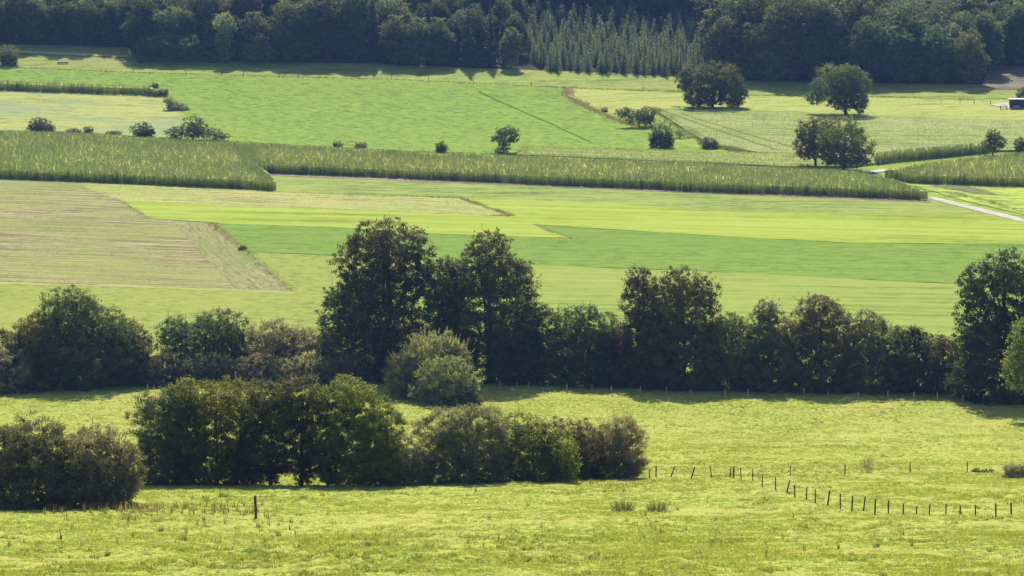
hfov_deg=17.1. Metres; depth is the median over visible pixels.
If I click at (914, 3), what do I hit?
forest tree
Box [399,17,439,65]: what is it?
forest tree
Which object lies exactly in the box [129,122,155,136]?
round bush
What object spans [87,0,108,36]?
forest tree
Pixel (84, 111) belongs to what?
field sward
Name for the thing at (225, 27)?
silver tree
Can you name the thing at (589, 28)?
spruce
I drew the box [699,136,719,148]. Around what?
round bush
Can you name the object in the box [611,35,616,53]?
spruce
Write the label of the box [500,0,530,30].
forest tree
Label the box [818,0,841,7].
forest tree
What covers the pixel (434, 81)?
rough grass
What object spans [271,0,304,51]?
forest tree
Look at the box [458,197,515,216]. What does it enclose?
rough grass
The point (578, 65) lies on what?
spruce
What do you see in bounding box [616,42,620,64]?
spruce
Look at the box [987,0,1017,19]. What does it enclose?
forest tree
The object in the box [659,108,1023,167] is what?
field
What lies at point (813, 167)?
rough grass
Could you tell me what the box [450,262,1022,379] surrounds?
field
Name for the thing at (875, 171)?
track
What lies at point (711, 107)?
rough grass
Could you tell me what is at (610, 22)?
spruce
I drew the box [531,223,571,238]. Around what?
rough grass
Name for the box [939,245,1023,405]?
round tree
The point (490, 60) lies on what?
tall conifer
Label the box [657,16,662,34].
spruce
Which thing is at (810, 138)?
chestnut tree
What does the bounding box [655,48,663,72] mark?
spruce
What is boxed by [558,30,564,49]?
spruce
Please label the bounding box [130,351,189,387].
bramble
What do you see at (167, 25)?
forest tree
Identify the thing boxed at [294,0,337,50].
forest tree
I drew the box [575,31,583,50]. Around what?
spruce
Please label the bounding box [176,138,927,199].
maize crop
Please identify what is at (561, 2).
spruce
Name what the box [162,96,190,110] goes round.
bramble
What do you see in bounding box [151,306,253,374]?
round bush
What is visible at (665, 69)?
spruce
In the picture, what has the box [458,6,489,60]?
forest tree
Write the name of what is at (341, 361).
bramble
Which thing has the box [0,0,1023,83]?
forest floor
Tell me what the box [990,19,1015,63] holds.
forest tree
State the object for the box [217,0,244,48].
forest tree
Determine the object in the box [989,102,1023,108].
yard
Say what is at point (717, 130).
trampled crop
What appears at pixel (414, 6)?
forest tree
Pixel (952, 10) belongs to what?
forest tree
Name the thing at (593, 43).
spruce
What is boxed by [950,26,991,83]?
forest tree
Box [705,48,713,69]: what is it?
spruce
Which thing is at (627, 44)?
spruce
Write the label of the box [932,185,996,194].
bare patch
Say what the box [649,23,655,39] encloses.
spruce
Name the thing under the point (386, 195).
rough grass
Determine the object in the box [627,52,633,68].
spruce
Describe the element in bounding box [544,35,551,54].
spruce
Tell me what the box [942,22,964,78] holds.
forest tree
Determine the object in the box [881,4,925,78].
forest tree
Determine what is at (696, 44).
spruce
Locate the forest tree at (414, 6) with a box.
[409,0,448,17]
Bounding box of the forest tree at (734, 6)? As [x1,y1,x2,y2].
[701,0,766,72]
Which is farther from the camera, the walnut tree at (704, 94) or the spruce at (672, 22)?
the spruce at (672, 22)
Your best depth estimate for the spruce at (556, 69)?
996.12 m
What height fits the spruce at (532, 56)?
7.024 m
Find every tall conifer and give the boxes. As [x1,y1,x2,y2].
[362,0,382,61]
[422,0,433,56]
[458,0,477,67]
[482,4,499,66]
[497,12,506,60]
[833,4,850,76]
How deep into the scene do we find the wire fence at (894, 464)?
326.11 m
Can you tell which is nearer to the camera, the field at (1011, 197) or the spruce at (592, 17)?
the field at (1011, 197)
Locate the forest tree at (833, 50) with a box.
[808,27,849,72]
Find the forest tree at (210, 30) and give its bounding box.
[201,14,232,53]
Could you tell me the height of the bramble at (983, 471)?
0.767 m
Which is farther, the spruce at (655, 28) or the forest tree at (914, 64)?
the spruce at (655, 28)
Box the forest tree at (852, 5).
[835,0,880,22]
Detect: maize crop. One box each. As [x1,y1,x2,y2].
[0,80,152,94]
[0,129,275,190]
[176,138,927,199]
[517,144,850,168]
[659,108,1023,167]
[874,142,988,164]
[885,151,1023,186]
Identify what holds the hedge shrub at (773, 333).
on the ground at (695, 143)
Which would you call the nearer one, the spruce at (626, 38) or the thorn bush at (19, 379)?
the thorn bush at (19, 379)
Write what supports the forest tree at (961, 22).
on the ground at (695, 143)
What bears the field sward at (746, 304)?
on the field at (902, 302)
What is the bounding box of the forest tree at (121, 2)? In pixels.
[116,0,150,40]
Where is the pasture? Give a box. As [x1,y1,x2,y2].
[0,380,1023,575]
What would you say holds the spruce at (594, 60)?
on the ground at (695, 143)
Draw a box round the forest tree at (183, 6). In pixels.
[171,0,205,41]
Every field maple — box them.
[326,215,442,380]
[996,314,1023,392]
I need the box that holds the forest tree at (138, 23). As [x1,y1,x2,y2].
[119,0,163,51]
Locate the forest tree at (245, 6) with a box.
[227,0,266,47]
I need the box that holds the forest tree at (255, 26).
[237,11,271,59]
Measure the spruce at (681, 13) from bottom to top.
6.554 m
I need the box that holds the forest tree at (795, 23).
[790,0,817,74]
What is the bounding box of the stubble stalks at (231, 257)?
[186,222,290,291]
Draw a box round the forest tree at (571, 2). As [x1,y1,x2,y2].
[562,0,585,8]
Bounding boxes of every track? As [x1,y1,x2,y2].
[0,51,131,56]
[479,91,591,141]
[863,169,884,173]
[928,196,1023,221]
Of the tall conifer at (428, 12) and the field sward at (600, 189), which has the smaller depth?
the field sward at (600, 189)
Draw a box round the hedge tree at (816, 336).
[772,292,871,394]
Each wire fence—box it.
[136,70,678,91]
[482,380,983,403]
[649,466,1011,516]
[790,461,967,474]
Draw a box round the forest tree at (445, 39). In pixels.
[420,17,456,64]
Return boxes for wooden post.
[254,495,256,518]
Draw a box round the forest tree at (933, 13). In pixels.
[918,2,952,69]
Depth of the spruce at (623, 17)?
1051.79 m
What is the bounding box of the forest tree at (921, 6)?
[907,0,948,21]
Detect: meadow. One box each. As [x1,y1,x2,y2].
[0,44,1021,99]
[572,88,1023,119]
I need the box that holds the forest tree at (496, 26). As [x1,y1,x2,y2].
[479,14,501,52]
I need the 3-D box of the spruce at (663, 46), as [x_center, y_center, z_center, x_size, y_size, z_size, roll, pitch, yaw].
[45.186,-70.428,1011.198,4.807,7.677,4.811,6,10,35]
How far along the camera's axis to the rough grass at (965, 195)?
734.55 m
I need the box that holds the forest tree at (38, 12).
[22,0,51,40]
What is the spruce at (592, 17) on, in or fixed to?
on the ground at (695, 143)
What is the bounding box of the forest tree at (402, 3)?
[376,0,414,17]
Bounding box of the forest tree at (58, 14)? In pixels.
[40,0,74,43]
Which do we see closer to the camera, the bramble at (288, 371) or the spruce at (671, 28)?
the bramble at (288, 371)
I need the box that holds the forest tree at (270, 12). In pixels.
[261,5,282,51]
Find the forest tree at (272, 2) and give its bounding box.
[250,0,281,40]
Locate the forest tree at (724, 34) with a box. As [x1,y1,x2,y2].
[705,15,744,75]
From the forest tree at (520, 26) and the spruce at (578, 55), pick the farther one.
the forest tree at (520, 26)
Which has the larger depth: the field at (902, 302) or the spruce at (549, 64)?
the spruce at (549, 64)
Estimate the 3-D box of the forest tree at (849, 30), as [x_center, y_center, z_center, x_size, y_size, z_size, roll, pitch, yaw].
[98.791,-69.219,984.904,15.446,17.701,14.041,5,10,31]
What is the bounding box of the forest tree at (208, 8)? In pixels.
[182,0,231,49]
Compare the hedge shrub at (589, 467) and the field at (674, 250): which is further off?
the field at (674, 250)
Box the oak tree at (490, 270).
[424,223,547,383]
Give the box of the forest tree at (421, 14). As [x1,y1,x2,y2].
[413,2,433,48]
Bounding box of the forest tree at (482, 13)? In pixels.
[462,3,488,29]
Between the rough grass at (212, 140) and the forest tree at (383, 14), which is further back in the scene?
the forest tree at (383, 14)
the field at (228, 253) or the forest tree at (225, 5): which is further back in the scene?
the forest tree at (225, 5)
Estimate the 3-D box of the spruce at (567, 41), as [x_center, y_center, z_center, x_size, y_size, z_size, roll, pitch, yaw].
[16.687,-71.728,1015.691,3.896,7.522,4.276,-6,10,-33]
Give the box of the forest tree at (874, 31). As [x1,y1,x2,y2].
[855,18,885,75]
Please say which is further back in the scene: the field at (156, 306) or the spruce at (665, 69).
the spruce at (665, 69)
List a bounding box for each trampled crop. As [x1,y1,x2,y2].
[662,110,777,149]
[681,113,791,146]
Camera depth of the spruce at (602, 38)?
1026.27 m
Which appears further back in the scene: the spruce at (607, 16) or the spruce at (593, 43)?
the spruce at (607, 16)
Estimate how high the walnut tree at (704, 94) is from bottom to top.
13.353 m
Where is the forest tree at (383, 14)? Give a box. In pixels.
[371,0,410,53]
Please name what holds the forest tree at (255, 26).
on the ground at (695, 143)
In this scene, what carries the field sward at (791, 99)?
on the meadow at (979, 110)
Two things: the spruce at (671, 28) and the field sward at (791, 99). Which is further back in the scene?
the spruce at (671, 28)
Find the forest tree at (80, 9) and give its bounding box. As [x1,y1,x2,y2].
[65,0,101,42]
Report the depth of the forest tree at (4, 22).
1042.99 m
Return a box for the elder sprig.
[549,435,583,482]
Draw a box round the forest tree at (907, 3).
[900,0,915,16]
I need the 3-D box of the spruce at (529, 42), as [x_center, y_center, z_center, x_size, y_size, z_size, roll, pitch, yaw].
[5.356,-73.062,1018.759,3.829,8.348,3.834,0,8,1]
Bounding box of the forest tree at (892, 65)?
[874,22,916,81]
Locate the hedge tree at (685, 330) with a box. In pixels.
[630,264,737,391]
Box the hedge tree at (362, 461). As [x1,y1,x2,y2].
[303,373,409,486]
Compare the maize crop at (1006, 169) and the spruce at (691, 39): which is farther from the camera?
the spruce at (691, 39)
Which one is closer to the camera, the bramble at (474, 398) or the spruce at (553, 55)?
the bramble at (474, 398)
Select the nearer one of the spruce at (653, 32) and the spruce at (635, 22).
the spruce at (653, 32)
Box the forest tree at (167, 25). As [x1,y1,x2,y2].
[149,6,196,56]
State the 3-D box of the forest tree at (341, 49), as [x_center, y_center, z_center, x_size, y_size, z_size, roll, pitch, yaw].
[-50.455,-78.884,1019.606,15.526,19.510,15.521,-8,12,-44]
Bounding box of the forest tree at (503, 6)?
[489,0,517,45]
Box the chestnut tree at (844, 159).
[814,115,879,170]
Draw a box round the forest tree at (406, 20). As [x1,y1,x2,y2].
[400,13,415,54]
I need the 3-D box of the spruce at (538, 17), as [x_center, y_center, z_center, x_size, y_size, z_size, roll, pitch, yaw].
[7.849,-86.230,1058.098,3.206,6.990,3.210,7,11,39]
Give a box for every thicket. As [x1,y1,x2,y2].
[129,33,227,62]
[163,114,231,139]
[614,106,656,127]
[650,118,696,137]
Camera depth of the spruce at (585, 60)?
999.39 m
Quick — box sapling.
[931,358,950,393]
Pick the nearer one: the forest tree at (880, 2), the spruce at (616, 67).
the spruce at (616, 67)
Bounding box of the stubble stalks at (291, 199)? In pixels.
[89,184,503,214]
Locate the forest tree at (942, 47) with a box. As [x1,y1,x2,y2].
[916,23,957,81]
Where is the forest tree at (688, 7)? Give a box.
[679,0,699,14]
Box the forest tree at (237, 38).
[227,15,245,60]
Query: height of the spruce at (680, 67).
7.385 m
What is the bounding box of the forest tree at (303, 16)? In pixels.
[290,0,321,60]
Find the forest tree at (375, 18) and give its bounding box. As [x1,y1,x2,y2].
[357,0,381,54]
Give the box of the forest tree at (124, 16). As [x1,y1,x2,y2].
[115,1,135,44]
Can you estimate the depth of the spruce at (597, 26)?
1038.05 m
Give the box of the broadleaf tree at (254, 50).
[240,33,276,64]
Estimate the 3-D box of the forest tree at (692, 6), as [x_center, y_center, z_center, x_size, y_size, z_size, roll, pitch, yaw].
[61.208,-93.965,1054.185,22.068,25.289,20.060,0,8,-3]
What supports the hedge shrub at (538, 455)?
on the ground at (695, 143)
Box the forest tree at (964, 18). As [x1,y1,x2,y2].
[950,11,973,26]
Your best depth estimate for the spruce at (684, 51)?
1012.17 m
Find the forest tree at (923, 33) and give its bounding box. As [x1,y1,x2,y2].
[912,18,946,77]
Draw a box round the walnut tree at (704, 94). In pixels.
[674,59,748,107]
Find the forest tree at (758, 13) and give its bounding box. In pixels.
[727,0,779,74]
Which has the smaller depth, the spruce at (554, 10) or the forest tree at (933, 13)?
the forest tree at (933, 13)
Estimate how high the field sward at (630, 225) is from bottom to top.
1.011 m
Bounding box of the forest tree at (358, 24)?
[331,0,378,60]
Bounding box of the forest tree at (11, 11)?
[0,0,37,40]
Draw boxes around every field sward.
[0,44,1016,98]
[0,255,344,334]
[4,91,179,134]
[145,198,1017,243]
[236,224,1006,277]
[278,176,981,214]
[454,261,958,325]
[574,88,1023,118]
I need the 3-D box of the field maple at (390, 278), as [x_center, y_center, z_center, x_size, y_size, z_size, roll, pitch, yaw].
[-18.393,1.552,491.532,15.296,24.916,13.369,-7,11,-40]
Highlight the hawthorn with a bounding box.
[123,380,205,485]
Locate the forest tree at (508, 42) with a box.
[497,27,523,68]
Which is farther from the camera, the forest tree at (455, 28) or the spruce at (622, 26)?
the spruce at (622, 26)
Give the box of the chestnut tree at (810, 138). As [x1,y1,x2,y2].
[791,116,834,165]
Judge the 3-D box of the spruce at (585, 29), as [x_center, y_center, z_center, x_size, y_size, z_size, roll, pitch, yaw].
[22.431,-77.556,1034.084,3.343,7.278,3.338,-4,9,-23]
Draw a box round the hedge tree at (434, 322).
[414,253,474,374]
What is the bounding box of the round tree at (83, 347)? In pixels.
[14,284,145,391]
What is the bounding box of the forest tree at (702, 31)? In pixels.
[696,0,733,66]
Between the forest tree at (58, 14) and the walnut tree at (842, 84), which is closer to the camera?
the walnut tree at (842, 84)
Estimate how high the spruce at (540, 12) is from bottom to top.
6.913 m
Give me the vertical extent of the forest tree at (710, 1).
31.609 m
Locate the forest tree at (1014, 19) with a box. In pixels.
[1001,0,1023,65]
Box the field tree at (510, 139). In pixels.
[490,125,521,152]
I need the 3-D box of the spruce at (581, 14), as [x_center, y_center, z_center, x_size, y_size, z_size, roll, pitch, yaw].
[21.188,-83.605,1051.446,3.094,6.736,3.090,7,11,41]
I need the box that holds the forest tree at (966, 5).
[950,0,993,19]
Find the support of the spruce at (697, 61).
on the ground at (695, 143)
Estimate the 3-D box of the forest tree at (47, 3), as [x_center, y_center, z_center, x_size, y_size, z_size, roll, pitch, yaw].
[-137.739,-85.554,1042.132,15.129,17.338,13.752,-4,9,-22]
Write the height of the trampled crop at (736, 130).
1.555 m
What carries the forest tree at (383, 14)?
on the ground at (695, 143)
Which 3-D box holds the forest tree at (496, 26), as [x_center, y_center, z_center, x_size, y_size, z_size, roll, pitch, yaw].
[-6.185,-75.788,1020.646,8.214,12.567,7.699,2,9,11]
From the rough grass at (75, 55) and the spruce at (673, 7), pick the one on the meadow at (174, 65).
the rough grass at (75, 55)
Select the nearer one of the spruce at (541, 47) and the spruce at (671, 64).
the spruce at (671, 64)
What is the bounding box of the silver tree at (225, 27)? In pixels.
[212,11,237,62]
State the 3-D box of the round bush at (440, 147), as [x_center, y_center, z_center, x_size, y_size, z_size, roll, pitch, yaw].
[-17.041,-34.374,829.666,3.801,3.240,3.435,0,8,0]
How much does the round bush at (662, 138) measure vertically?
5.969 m
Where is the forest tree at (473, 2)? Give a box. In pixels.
[457,0,488,11]
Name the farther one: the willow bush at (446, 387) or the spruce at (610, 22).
the spruce at (610, 22)
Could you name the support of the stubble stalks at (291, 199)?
on the field at (223, 195)
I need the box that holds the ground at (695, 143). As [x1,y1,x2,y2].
[0,67,1023,288]
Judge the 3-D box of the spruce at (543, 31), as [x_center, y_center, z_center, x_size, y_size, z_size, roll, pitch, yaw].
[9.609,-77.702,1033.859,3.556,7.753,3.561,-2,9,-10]
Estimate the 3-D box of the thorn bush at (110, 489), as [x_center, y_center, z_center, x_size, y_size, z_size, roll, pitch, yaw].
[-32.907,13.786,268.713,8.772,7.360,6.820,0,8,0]
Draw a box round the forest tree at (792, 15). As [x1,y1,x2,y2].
[755,0,820,80]
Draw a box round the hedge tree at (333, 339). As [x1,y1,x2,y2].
[310,271,395,381]
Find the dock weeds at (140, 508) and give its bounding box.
[4,478,966,555]
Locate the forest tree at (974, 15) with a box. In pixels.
[960,7,998,55]
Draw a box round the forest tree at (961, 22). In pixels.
[944,10,984,42]
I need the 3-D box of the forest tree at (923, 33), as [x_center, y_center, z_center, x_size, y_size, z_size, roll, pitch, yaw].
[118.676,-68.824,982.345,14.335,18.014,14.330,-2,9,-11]
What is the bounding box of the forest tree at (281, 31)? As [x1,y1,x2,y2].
[264,0,310,60]
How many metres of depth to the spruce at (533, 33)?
1034.12 m
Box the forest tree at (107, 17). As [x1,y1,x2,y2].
[98,0,121,43]
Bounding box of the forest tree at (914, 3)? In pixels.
[896,0,928,8]
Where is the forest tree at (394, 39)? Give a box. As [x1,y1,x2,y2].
[376,14,411,64]
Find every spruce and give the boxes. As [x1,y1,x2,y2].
[524,29,532,55]
[526,27,534,50]
[527,6,538,27]
[528,40,536,62]
[529,37,537,58]
[531,15,538,38]
[532,26,537,42]
[533,1,542,19]
[533,43,541,64]
[535,1,543,17]
[535,51,543,67]
[536,37,547,60]
[537,10,546,29]
[538,19,547,43]
[539,0,545,8]
[540,15,548,33]
[541,44,547,63]
[544,2,552,24]
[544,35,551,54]
[544,52,554,70]
[545,15,552,34]
[547,14,554,40]
[547,42,555,61]
[549,35,560,56]
[550,1,556,17]
[551,44,561,71]
[551,45,558,67]
[554,10,560,28]
[555,0,567,14]
[556,4,566,28]
[558,17,568,40]
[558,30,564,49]
[558,38,567,59]
[558,40,567,66]
[562,5,567,21]
[563,21,571,40]
[564,36,570,57]
[565,28,573,48]
[565,49,573,68]
[566,39,575,58]
[567,10,574,35]
[567,12,573,27]
[567,36,576,57]
[570,21,579,39]
[571,4,577,29]
[571,54,582,72]
[572,46,582,68]
[574,26,580,45]
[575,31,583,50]
[577,6,583,26]
[577,15,582,34]
[577,37,584,54]
[581,49,591,68]
[582,21,588,42]
[582,41,590,61]
[582,42,588,64]
[582,51,593,72]
[583,6,592,29]
[583,25,592,49]
[589,10,596,26]
[589,35,595,61]
[591,39,600,66]
[592,7,598,24]
[593,15,604,35]
[594,1,604,20]
[595,53,606,73]
[596,29,601,50]
[598,20,605,41]
[599,26,605,50]
[600,0,609,17]
[600,46,612,73]
[602,39,610,62]
[603,23,611,40]
[604,5,610,25]
[604,39,611,58]
[608,9,616,28]
[609,0,615,13]
[609,17,615,35]
[609,35,614,56]
[610,50,618,70]
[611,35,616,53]
[611,39,623,62]
[614,0,622,21]
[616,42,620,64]
[617,31,624,47]
[618,3,625,21]
[618,18,625,33]
[618,47,624,69]
[618,48,630,73]
[620,8,628,24]
[620,13,630,37]
[620,35,628,59]
[620,43,628,65]
[622,30,628,47]
[623,21,630,42]
[627,0,635,16]
[627,6,631,28]
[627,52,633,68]
[628,19,636,43]
[628,46,640,71]
[629,24,637,47]
[630,54,639,74]
[631,2,640,23]
[631,11,639,29]
[634,17,639,33]
[636,37,643,60]
[638,52,648,74]
[639,15,647,36]
[639,45,648,64]
[640,20,648,39]
[640,24,648,46]
[640,31,647,52]
[644,10,654,31]
[646,46,657,71]
[647,57,657,75]
[649,18,658,37]
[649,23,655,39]
[653,40,660,64]
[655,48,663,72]
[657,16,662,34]
[659,53,669,76]
[660,19,670,41]
[660,38,669,60]
[666,13,674,33]
[667,12,676,31]
[667,17,673,40]
[667,25,674,43]
[667,46,674,71]
[668,0,677,20]
[670,48,681,72]
[673,11,683,32]
[674,19,685,39]
[674,30,680,48]
[676,52,682,74]
[678,4,685,22]
[678,31,684,51]
[679,42,686,59]
[682,8,689,32]
[683,42,688,57]
[684,18,689,35]
[687,43,691,63]
[688,23,695,42]
[689,51,697,73]
[694,33,701,54]
[694,54,699,70]
[695,42,701,65]
[699,43,707,66]
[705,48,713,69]
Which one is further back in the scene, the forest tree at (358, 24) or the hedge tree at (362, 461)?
the forest tree at (358, 24)
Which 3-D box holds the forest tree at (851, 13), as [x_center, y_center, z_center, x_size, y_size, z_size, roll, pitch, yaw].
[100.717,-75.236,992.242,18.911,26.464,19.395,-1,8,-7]
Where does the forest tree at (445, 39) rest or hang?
on the ground at (695, 143)
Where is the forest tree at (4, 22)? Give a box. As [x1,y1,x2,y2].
[0,0,16,32]
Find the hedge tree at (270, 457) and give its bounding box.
[225,373,339,485]
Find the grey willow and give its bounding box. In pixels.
[585,407,650,478]
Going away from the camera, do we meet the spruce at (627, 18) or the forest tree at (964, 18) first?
the forest tree at (964, 18)
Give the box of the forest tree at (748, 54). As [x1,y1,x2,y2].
[729,21,763,78]
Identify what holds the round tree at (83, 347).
on the ground at (695, 143)
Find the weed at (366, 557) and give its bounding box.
[359,554,372,559]
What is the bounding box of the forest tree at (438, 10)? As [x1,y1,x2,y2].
[425,0,453,48]
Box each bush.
[0,44,20,64]
[0,309,77,394]
[0,346,34,394]
[0,407,97,510]
[26,116,55,131]
[56,417,149,508]
[65,128,82,132]
[82,125,93,133]
[99,313,165,386]
[106,130,121,134]
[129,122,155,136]
[150,81,159,87]
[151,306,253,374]
[237,316,336,379]
[332,140,342,146]
[352,141,367,147]
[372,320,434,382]
[380,326,475,400]
[407,352,482,405]
[410,402,521,484]
[435,141,449,151]
[601,107,608,111]
[647,125,675,148]
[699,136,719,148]
[859,457,874,473]
[1013,136,1023,152]
[1015,87,1023,97]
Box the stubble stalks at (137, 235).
[0,181,484,291]
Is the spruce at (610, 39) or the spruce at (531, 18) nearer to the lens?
the spruce at (610, 39)
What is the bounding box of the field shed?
[1008,98,1023,106]
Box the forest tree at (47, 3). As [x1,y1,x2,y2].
[43,0,79,31]
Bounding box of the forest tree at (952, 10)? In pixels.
[928,0,963,25]
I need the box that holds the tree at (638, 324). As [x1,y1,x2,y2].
[603,263,681,389]
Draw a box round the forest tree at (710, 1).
[701,0,758,9]
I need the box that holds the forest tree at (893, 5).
[873,0,907,19]
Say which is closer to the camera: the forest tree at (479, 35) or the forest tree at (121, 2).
the forest tree at (479, 35)
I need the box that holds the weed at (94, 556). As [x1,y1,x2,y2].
[89,552,102,558]
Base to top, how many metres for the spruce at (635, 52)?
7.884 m
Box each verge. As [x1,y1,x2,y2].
[0,282,294,292]
[270,173,930,201]
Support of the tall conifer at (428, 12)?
on the forest floor
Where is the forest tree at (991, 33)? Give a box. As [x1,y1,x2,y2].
[968,10,1006,72]
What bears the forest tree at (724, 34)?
on the ground at (695, 143)
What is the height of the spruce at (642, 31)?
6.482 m
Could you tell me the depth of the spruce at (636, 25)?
1042.63 m
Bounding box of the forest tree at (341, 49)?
[331,0,358,54]
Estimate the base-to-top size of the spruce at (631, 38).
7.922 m
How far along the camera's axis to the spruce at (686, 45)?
1015.15 m
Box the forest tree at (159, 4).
[149,0,172,11]
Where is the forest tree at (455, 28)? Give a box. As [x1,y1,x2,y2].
[444,16,462,58]
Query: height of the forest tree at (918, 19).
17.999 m
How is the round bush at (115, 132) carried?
on the ground at (695, 143)
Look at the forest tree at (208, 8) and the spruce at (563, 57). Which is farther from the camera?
the forest tree at (208, 8)
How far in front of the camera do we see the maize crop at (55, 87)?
957.88 m
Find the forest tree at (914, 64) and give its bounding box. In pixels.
[898,33,926,83]
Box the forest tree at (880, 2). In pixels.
[878,0,894,12]
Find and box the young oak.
[981,129,1007,155]
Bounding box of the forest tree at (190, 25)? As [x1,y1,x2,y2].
[174,10,202,56]
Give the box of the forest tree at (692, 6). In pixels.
[683,0,703,17]
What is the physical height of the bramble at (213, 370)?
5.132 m
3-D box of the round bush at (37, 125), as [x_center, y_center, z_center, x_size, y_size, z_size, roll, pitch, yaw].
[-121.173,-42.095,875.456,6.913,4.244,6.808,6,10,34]
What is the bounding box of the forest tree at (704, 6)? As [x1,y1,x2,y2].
[690,0,719,47]
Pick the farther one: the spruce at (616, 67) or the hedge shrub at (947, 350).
the spruce at (616, 67)
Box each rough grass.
[3,66,987,100]
[4,130,236,142]
[22,54,128,58]
[111,199,218,223]
[120,200,506,215]
[206,222,302,292]
[231,141,498,153]
[275,191,472,197]
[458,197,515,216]
[490,152,516,153]
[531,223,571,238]
[561,85,649,129]
[650,106,796,157]
[671,106,752,108]
[790,162,869,171]
[831,112,868,115]
[944,191,1022,212]
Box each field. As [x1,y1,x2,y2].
[0,67,713,155]
[0,90,182,139]
[0,180,498,289]
[0,252,446,363]
[79,183,507,215]
[123,198,1023,243]
[168,220,293,291]
[215,223,1023,286]
[268,172,991,214]
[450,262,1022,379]
[904,183,1023,213]
[980,66,1023,88]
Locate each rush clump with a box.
[607,499,636,511]
[645,501,669,511]
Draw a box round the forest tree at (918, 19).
[910,13,923,26]
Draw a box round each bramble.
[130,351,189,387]
[147,89,168,96]
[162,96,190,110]
[172,352,237,387]
[221,350,281,387]
[266,349,333,386]
[309,352,377,386]
[378,431,436,486]
[447,387,483,405]
[970,467,994,472]
[1000,461,1023,478]
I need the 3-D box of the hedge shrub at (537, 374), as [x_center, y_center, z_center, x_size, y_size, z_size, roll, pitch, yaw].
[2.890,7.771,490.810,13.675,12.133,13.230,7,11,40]
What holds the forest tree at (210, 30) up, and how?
on the ground at (695, 143)
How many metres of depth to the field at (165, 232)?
672.47 m
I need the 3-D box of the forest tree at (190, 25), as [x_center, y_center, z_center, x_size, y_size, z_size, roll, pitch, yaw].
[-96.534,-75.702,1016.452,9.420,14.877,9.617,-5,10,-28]
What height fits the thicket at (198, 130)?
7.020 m
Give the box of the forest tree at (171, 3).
[161,0,186,13]
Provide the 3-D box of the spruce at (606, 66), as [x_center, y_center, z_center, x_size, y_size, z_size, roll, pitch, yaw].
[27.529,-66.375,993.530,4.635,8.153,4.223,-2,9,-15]
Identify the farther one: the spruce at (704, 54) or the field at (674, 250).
the spruce at (704, 54)
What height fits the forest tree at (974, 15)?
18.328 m
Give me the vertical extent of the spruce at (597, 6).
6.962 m
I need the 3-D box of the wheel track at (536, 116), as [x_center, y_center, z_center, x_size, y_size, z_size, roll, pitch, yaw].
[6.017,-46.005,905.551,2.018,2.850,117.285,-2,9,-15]
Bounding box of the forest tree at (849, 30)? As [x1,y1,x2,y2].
[845,19,864,65]
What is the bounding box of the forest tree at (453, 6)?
[440,0,466,18]
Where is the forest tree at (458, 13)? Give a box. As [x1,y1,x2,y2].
[448,10,469,51]
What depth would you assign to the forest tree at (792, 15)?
973.00 m
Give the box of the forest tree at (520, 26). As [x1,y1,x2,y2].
[503,12,529,55]
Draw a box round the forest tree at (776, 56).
[750,17,799,81]
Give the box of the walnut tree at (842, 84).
[802,61,872,114]
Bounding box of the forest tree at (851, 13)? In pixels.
[834,0,883,33]
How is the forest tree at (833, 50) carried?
on the ground at (695, 143)
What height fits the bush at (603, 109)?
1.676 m
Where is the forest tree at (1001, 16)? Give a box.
[994,3,1021,57]
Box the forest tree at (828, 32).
[796,0,851,81]
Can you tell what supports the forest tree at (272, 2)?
on the ground at (695, 143)
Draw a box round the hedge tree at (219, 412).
[156,375,264,486]
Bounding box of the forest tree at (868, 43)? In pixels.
[843,16,891,80]
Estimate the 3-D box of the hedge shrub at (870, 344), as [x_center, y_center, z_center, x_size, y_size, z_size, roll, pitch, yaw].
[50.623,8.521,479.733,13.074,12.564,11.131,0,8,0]
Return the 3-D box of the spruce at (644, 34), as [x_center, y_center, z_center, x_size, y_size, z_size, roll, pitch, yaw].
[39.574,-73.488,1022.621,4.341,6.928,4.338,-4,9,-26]
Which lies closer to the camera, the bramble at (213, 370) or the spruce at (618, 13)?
the bramble at (213, 370)
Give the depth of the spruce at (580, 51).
1019.81 m
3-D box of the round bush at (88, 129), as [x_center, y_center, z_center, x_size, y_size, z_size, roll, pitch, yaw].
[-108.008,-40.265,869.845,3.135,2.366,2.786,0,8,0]
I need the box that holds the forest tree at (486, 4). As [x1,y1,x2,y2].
[477,0,510,36]
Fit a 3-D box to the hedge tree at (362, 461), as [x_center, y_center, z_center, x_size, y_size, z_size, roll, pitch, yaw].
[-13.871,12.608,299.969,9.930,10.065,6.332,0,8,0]
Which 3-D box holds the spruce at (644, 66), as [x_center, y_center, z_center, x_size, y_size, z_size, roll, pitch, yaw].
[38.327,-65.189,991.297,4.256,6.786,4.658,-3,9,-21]
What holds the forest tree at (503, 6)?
on the ground at (695, 143)
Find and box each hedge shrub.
[474,301,580,386]
[489,405,578,482]
[535,299,632,387]
[544,417,611,480]
[582,324,633,387]
[688,311,781,391]
[724,295,817,392]
[826,308,915,394]
[875,324,944,394]
[913,331,970,394]
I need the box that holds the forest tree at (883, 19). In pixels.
[876,9,895,72]
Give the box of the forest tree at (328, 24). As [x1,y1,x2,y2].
[304,0,350,59]
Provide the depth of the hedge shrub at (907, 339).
477.58 m
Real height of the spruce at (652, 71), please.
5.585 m
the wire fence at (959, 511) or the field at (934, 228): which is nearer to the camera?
the wire fence at (959, 511)

